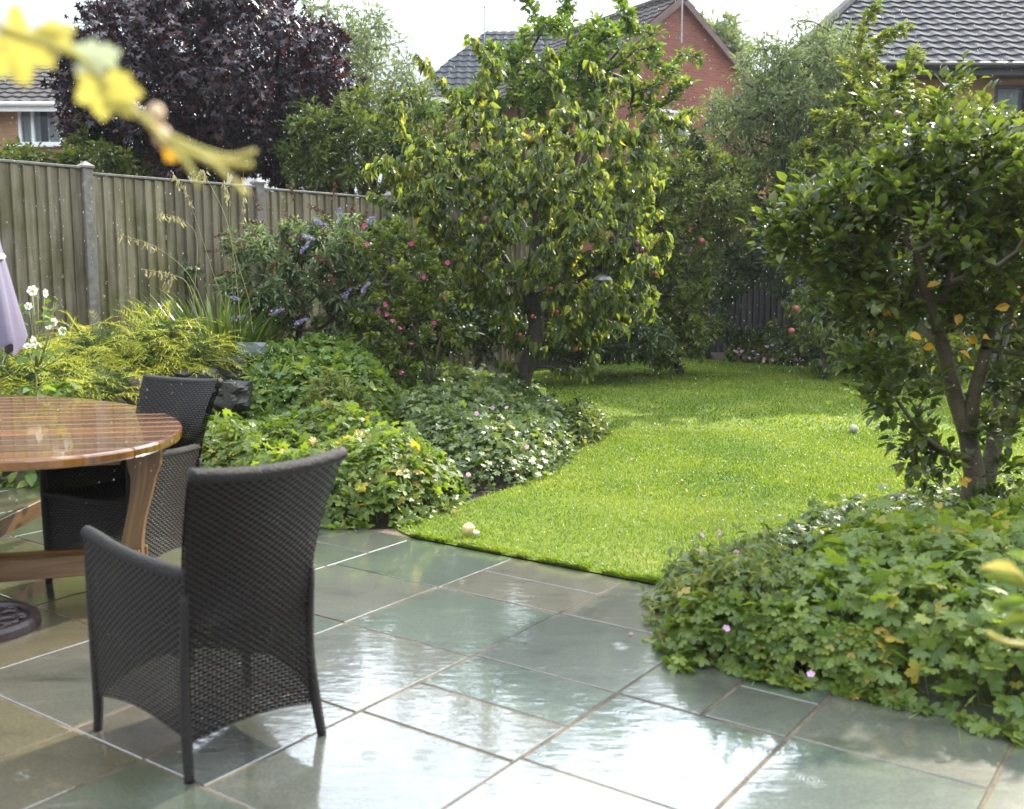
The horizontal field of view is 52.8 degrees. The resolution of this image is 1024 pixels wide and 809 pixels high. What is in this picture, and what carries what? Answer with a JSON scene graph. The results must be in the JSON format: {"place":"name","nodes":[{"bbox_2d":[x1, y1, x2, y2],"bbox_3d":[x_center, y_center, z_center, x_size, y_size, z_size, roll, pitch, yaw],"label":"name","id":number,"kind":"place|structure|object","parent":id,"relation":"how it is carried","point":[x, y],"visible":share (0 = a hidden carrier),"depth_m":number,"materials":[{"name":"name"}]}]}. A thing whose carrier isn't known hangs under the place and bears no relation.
{"place":"outdoors","nodes":[
{"label":"outdoors","id":0,"kind":"place"},
{"bbox_2d":[0,4,255,196],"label":"vine sprig","id":1,"kind":"object","parent":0,"point":[23,49],"visible":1,"depth_m":0.92,"materials":[{"name":"yellow plant"}]},
{"bbox_2d":[0,0,843,197],"label":"sky","id":2,"kind":"structure","parent":0,"point":[431,22],"materials":[{"name":"white"}]},
{"bbox_2d":[1,352,1020,651],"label":"ground","id":3,"kind":"structure","parent":0,"point":[483,488],"depth_m":7.07,"materials":[{"name":"soil"}]},
{"bbox_2d":[15,285,81,395],"bbox_3d":[-3.150,-0.177,6.673,0.388,1.189,1.134,-6,9,-40],"label":"japanese anemone","id":4,"kind":"object","parent":3,"relation":"on","point":[37,364],"visible":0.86,"depth_m":6.33,"materials":[{"name":"white plant"}]},
{"bbox_2d":[0,65,141,162],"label":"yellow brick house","id":5,"kind":"structure","parent":3,"relation":"on","point":[35,112],"depth_m":23.77,"materials":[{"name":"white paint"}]},
{"bbox_2d":[15,112,62,146],"bbox_3d":[-10.870,-6.436,23.907,2.014,1.648,0.570,0,7,0],"label":"window","id":6,"kind":"structure","parent":5,"relation":"in","point":[34,122],"depth_m":23.78,"materials":[{"name":"white paint"}]},
{"bbox_2d":[0,113,160,180],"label":"boundary hedge","id":7,"kind":"object","parent":3,"relation":"on","point":[105,158],"visible":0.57,"depth_m":13.89,"materials":[{"name":"green plant"}]},
{"bbox_2d":[0,335,172,404],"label":"golden juniper","id":8,"kind":"object","parent":3,"relation":"on","point":[56,370],"visible":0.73,"depth_m":7.69,"materials":[{"name":"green plant"}]},
{"bbox_2d":[0,379,190,488],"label":"leafy perennial","id":9,"kind":"object","parent":3,"relation":"on","point":[30,478],"visible":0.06,"depth_m":7.24,"materials":[{"name":"green plant"}]},
{"bbox_2d":[76,373,119,401],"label":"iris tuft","id":10,"kind":"object","parent":3,"relation":"on","point":[99,395],"visible":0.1,"depth_m":7.93,"materials":[{"name":"green plant"}]},
{"bbox_2d":[37,298,255,409],"bbox_3d":[-2.990,-0.337,8.461,1.999,1.084,1.349,0,7,0],"label":"golden juniper","id":11,"kind":"object","parent":3,"relation":"on","point":[148,340],"visible":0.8,"depth_m":8.32,"materials":[{"name":"green plant"}]},
{"bbox_2d":[114,169,252,343],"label":"feather grass","id":12,"kind":"object","parent":3,"relation":"on","point":[167,286],"depth_m":8.90,"materials":[{"name":"plant"}]},
{"bbox_2d":[108,325,274,376],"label":"day lily clump","id":13,"kind":"object","parent":3,"relation":"on","point":[193,353],"visible":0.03,"depth_m":9.28,"materials":[{"name":"green plant"}]},
{"bbox_2d":[175,368,218,387],"bbox_3d":[-2.521,-0.185,8.236,0.326,0.196,0.261,0,7,0],"label":"rock","id":14,"kind":"object","parent":3,"relation":"on","point":[184,373],"visible":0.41,"depth_m":8.12,"materials":[{"name":"grey stone"}]},
{"bbox_2d":[40,0,366,192],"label":"purple maple","id":15,"kind":"object","parent":3,"relation":"on","point":[209,72],"visible":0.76,"depth_m":14.02,"materials":[{"name":"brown plant"}]},
{"bbox_2d":[102,286,322,376],"bbox_3d":[-2.715,-0.680,9.576,2.255,0.888,2.009,-6,9,-39],"label":"crocosmia clump","id":16,"kind":"object","parent":3,"relation":"on","point":[226,317],"visible":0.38,"depth_m":9.17,"materials":[{"name":"green plant"}]},
{"bbox_2d":[210,380,252,410],"bbox_3d":[-2.222,-0.069,8.150,0.326,0.228,0.261,0,7,0],"label":"rock","id":17,"kind":"object","parent":3,"relation":"on","point":[232,395],"visible":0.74,"depth_m":8.05,"materials":[{"name":"grey stone"}]},
{"bbox_2d":[188,408,280,459],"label":"broad leaved plant","id":18,"kind":"object","parent":3,"relation":"on","point":[239,417],"visible":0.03,"depth_m":7.85,"materials":[{"name":"green plant"}]},
{"bbox_2d":[170,335,401,369],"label":"arching lily clump","id":19,"kind":"object","parent":3,"relation":"on","point":[281,347],"visible":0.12,"depth_m":8.67,"materials":[{"name":"green plant"}]},
{"bbox_2d":[0,159,579,394],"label":"garden fence","id":20,"kind":"object","parent":3,"relation":"on","point":[83,285],"visible":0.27,"depth_m":9.92,"materials":[{"name":"brown wood"}]},
{"bbox_2d":[178,249,207,316],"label":"ivy tuft","id":21,"kind":"object","parent":20,"relation":"attached to","point":[191,271],"visible":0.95,"depth_m":10.36,"materials":[{"name":"green plant"}]},
{"bbox_2d":[211,323,403,426],"bbox_3d":[-1.711,-0.219,8.598,1.733,0.868,2.049,0,7,0],"label":"tall geranium","id":22,"kind":"object","parent":3,"relation":"on","point":[365,367],"visible":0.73,"depth_m":8.31,"materials":[{"name":"green plant"}]},
{"bbox_2d":[201,357,247,380],"bbox_3d":[-2.401,-0.265,8.629,0.359,0.244,0.261,0,7,0],"label":"rock","id":23,"kind":"object","parent":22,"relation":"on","point":[227,375],"visible":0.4,"depth_m":8.51,"materials":[{"name":"grey stone"}]},
{"bbox_3d":[-2.212,-0.297,8.827,0.408,0.212,0.261,0,7,0],"label":"rock","id":24,"kind":"object","parent":22,"relation":"on","visible":0},
{"bbox_2d":[237,342,265,357],"bbox_3d":[-2.202,-0.454,8.711,0.244,0.138,0.049,0,7,0],"label":"flat stone","id":25,"kind":"object","parent":24,"relation":"on","point":[256,346],"visible":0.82,"depth_m":8.69,"materials":[{"name":"stone"}]},
{"bbox_2d":[204,180,414,358],"bbox_3d":[-1.911,-1.175,9.733,1.971,1.752,1.443,0,7,0],"label":"butterfly bush","id":26,"kind":"object","parent":3,"relation":"on","point":[333,286],"visible":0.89,"depth_m":9.55,"materials":[{"name":"green plant"}]},
{"bbox_2d":[181,394,475,531],"bbox_3d":[-1.330,0.287,6.946,2.567,0.652,1.525,7,10,42],"label":"front geranium","id":27,"kind":"object","parent":3,"relation":"on","point":[375,443],"visible":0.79,"depth_m":6.47,"materials":[{"name":"green plant"}]},
{"bbox_2d":[296,365,376,415],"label":"slender leaved shrub","id":28,"kind":"object","parent":3,"relation":"on","point":[325,387],"visible":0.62,"depth_m":7.67,"materials":[{"name":"green plant"}]},
{"bbox_2d":[295,0,452,194],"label":"birch tree","id":29,"kind":"object","parent":3,"relation":"on","point":[361,42],"visible":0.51,"depth_m":24.81,"materials":[{"name":"green plant"}]},
{"bbox_2d":[341,214,464,382],"bbox_3d":[-0.995,-0.821,9.186,1.147,1.717,1.115,0,7,0],"label":"pink hibiscus","id":30,"kind":"object","parent":3,"relation":"on","point":[391,321],"visible":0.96,"depth_m":9.17,"materials":[{"name":"green plant"}]},
{"bbox_2d":[267,79,585,218],"bbox_3d":[-1.079,-2.396,14.420,4.554,4.114,2.355,0,7,0],"label":"cypress hedge tree","id":31,"kind":"object","parent":3,"relation":"on","point":[318,137],"visible":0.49,"depth_m":13.84,"materials":[{"name":"green plant"}]},
{"bbox_2d":[375,355,562,402],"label":"mixed ground cover","id":32,"kind":"object","parent":3,"relation":"on","point":[416,367],"visible":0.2,"depth_m":9.97,"materials":[{"name":"green plant"}]},
{"bbox_2d":[407,31,557,179],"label":"tiled house","id":33,"kind":"structure","parent":3,"relation":"on","point":[463,64],"depth_m":33.36,"materials":[{"name":"grey tile"}]},
{"bbox_2d":[466,2,497,42],"bbox_3d":[-0.994,-12.670,34.181,1.065,1.309,0.300,0,7,0],"label":"television aerial","id":34,"kind":"object","parent":33,"relation":"attached to","point":[484,7],"visible":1,"depth_m":34.12,"materials":[{"name":"metal"}]},
{"bbox_2d":[389,362,583,490],"bbox_3d":[-0.199,0.066,8.578,1.658,0.684,3.926,0,7,0],"label":"edge geranium","id":35,"kind":"object","parent":3,"relation":"on","point":[537,416],"visible":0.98,"depth_m":7.85,"materials":[{"name":"green plant"}]},
{"bbox_2d":[361,34,690,417],"bbox_3d":[0.192,-1.624,9.787,2.567,3.705,2.474,-6,9,-38],"label":"apple tree","id":36,"kind":"object","parent":3,"relation":"on","point":[636,256],"visible":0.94,"depth_m":9.57,"materials":[{"name":"green plant"}]},
{"bbox_2d":[593,275,611,302],"bbox_3d":[0.838,-1.284,9.514,0.190,0.712,0.190,0,7,0],"label":"bird feeder","id":37,"kind":"object","parent":36,"relation":"hanging from","point":[602,277],"visible":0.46,"depth_m":9.48,"materials":[{"name":"grey metal"}]},
{"bbox_2d":[396,233,677,369],"bbox_3d":[0.165,-1.253,12.889,4.492,1.756,1.878,-6,9,-40],"label":"shaded laurel","id":38,"kind":"object","parent":3,"relation":"on","point":[467,320],"visible":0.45,"depth_m":12.76,"materials":[{"name":"green plant"}]},
{"bbox_2d":[559,389,615,447],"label":"trailing plant","id":39,"kind":"object","parent":3,"relation":"on","point":[582,416],"visible":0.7,"depth_m":9.00,"materials":[{"name":"green plant"}]},
{"bbox_2d":[480,323,713,372],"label":"shaded ground cover","id":40,"kind":"object","parent":3,"relation":"on","point":[707,356],"visible":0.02,"depth_m":16.21,"materials":[{"name":"green plant"}]},
{"bbox_2d":[454,0,749,254],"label":"red brick house","id":41,"kind":"structure","parent":3,"relation":"on","point":[718,63],"depth_m":27.30,"materials":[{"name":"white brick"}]},
{"bbox_2d":[660,109,689,149],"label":"window","id":42,"kind":"structure","parent":41,"relation":"in","point":[672,114],"depth_m":27.25,"materials":[{"name":"white paint"}]},
{"bbox_2d":[681,0,682,42],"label":"television aerial","id":43,"kind":"object","parent":41,"relation":"attached to","point":[681,20],"visible":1,"depth_m":26.55,"materials":[{"name":"metal"}]},
{"bbox_2d":[566,143,758,374],"bbox_3d":[1.988,-2.008,14.816,2.880,3.435,1.992,0,7,0],"label":"privet hedge","id":44,"kind":"object","parent":3,"relation":"on","point":[676,296],"visible":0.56,"depth_m":14.43,"materials":[{"name":"green plant"}]},
{"bbox_2d":[574,120,799,256],"bbox_3d":[3.618,-3.243,19.672,5.021,4.437,2.166,0,7,0],"label":"tall shrub","id":45,"kind":"object","parent":3,"relation":"on","point":[761,182],"visible":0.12,"depth_m":19.14,"materials":[{"name":"green plant"}]},
{"bbox_2d":[677,125,711,357],"bbox_3d":[3.113,-2.822,17.795,0.729,4.048,0.836,0,7,0],"label":"conifer","id":46,"kind":"object","parent":3,"relation":"on","point":[699,145],"visible":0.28,"depth_m":17.56,"materials":[{"name":"green plant"}]},
{"bbox_2d":[700,8,756,71],"bbox_3d":[6.602,-7.750,33.417,2.706,9.910,3.083,0,7,0],"label":"distant tree","id":47,"kind":"object","parent":3,"relation":"on","point":[729,36],"visible":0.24,"depth_m":32.17,"materials":[{"name":"green plant"}]},
{"bbox_2d":[637,518,830,684],"bbox_3d":[0.957,0.735,4.315,0.903,0.465,1.362,0,7,0],"label":"pink cranesbill","id":48,"kind":"object","parent":3,"relation":"on","point":[763,569],"visible":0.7,"depth_m":4.08,"materials":[{"name":"plant"}]},
{"bbox_2d":[579,255,981,354],"bbox_3d":[4.575,-1.826,18.820,9.874,2.005,0.124,0,7,0],"label":"back fence","id":49,"kind":"object","parent":3,"relation":"on","point":[764,309],"visible":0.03,"depth_m":18.81,"materials":[{"name":"grey wood"}]},
{"bbox_2d":[695,4,896,361],"bbox_3d":[4.582,-3.557,16.886,3.266,5.740,2.997,0,7,0],"label":"willow tree","id":50,"kind":"object","parent":3,"relation":"on","point":[787,124],"visible":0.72,"depth_m":16.32,"materials":[{"name":"green plant"}]},
{"bbox_2d":[781,284,891,379],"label":"eating apple bush","id":51,"kind":"object","parent":3,"relation":"on","point":[796,307],"visible":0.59,"depth_m":14.05,"materials":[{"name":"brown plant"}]},
{"bbox_2d":[722,317,962,366],"bbox_3d":[5.485,-0.993,16.909,4.074,0.861,2.679,0,7,0],"label":"phlox","id":52,"kind":"object","parent":3,"relation":"on","point":[757,344],"visible":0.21,"depth_m":17.00,"materials":[{"name":"green plant"}]},
{"bbox_2d":[695,173,1019,371],"bbox_3d":[4.998,-1.905,15.475,5.439,3.340,3.140,6,9,38],"label":"dark leaved shrub","id":53,"kind":"object","parent":3,"relation":"on","point":[728,293],"visible":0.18,"depth_m":15.55,"materials":[{"name":"green plant"}]},
{"bbox_2d":[704,0,1023,254],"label":"buff brick house","id":54,"kind":"structure","parent":3,"relation":"on","point":[949,33],"depth_m":19.36,"materials":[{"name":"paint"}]},
{"bbox_2d":[994,85,1023,130],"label":"window","id":55,"kind":"structure","parent":54,"relation":"in","point":[1004,92],"depth_m":18.89,"materials":[{"name":"glass"}]},
{"bbox_2d":[734,49,1023,505],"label":"glossy leaved tree","id":56,"kind":"object","parent":3,"relation":"on","point":[982,221],"visible":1,"depth_m":5.39,"materials":[{"name":"green plant"}]},
{"bbox_2d":[760,475,1023,560],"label":"silvery geranium","id":57,"kind":"object","parent":3,"relation":"on","point":[813,518],"visible":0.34,"depth_m":5.63,"materials":[{"name":"green plant"}]},
{"bbox_2d":[875,266,1023,385],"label":"side border shrub","id":58,"kind":"object","parent":3,"relation":"on","point":[957,344],"visible":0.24,"depth_m":12.59,"materials":[{"name":"green plant"}]},
{"bbox_2d":[0,471,1023,808],"bbox_3d":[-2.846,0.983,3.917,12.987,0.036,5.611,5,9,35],"label":"patio","id":59,"kind":"structure","parent":0,"point":[664,755],"depth_m":3.36,"materials":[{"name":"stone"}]},
{"bbox_2d":[0,242,41,641],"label":"garden parasol","id":60,"kind":"object","parent":59,"relation":"on","point":[18,619],"visible":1,"depth_m":4.17,"materials":[{"name":"fabric"}]},
{"bbox_2d":[0,395,182,581],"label":"garden table","id":61,"kind":"object","parent":59,"relation":"on","point":[42,432],"visible":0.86,"depth_m":4.55,"materials":[{"name":"brown wood"}]},
{"bbox_2d":[39,374,223,583],"bbox_3d":[-1.805,0.356,5.020,0.580,0.940,0.719,3,8,25],"label":"rattan armchair","id":62,"kind":"object","parent":59,"relation":"on","point":[78,499],"visible":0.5,"depth_m":4.89,"materials":[{"name":"wicker"}]},
{"bbox_2d":[80,447,347,784],"bbox_3d":[-0.897,0.587,3.194,0.580,0.940,0.719,-7,10,-44],"label":"rattan armchair","id":63,"kind":"object","parent":59,"relation":"on","point":[245,570],"visible":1,"depth_m":3.03,"materials":[{"name":"wicker"}]},
{"bbox_2d":[650,576,920,709],"bbox_3d":[0.988,0.829,3.820,1.000,0.352,0.472,3,8,24],"label":"deep green cranesbill","id":64,"kind":"object","parent":59,"relation":"on","point":[831,652],"visible":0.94,"depth_m":3.71,"materials":[{"name":"green plant"}]},
{"bbox_2d":[758,489,1023,746],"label":"leaved geranium","id":65,"kind":"object","parent":59,"relation":"on","point":[942,556],"visible":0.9,"depth_m":3.74,"materials":[{"name":"green plant"}]},
{"bbox_2d":[394,357,1023,583],"bbox_3d":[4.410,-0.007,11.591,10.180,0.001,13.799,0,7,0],"label":"lawn","id":66,"kind":"structure","parent":0,"point":[637,481],"depth_m":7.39,"materials":[{"name":"green plant"}]},
{"bbox_2d":[462,522,479,534],"bbox_3d":[-0.228,0.690,5.725,0.099,0.069,0.072,0,7,0],"label":"fallen apple","id":67,"kind":"object","parent":66,"relation":"on","point":[468,528],"visible":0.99,"depth_m":5.70,"materials":[{"name":"beige food"}]},
{"bbox_2d":[425,0,707,290],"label":"bright green fruit tree","id":68,"kind":"object","parent":66,"relation":"on","point":[530,98],"visible":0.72,"depth_m":13.02,"materials":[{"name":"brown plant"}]},
{"bbox_2d":[849,425,857,432],"bbox_3d":[3.123,0.222,9.427,0.080,0.078,0.080,0,7,0],"label":"old ball","id":69,"kind":"object","parent":66,"relation":"on","point":[853,428],"visible":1,"depth_m":9.40,"materials":[{"name":"plastic"}]},
{"bbox_2d":[781,0,1023,372],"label":"young apple tree","id":70,"kind":"object","parent":66,"relation":"on","point":[834,131],"visible":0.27,"depth_m":14.25,"materials":[{"name":"green plant"}]},
{"bbox_2d":[979,550,1023,646],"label":"choisya sprig","id":71,"kind":"object","parent":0,"point":[1006,571],"visible":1,"depth_m":1.55,"materials":[{"name":"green plant"}]}
]}

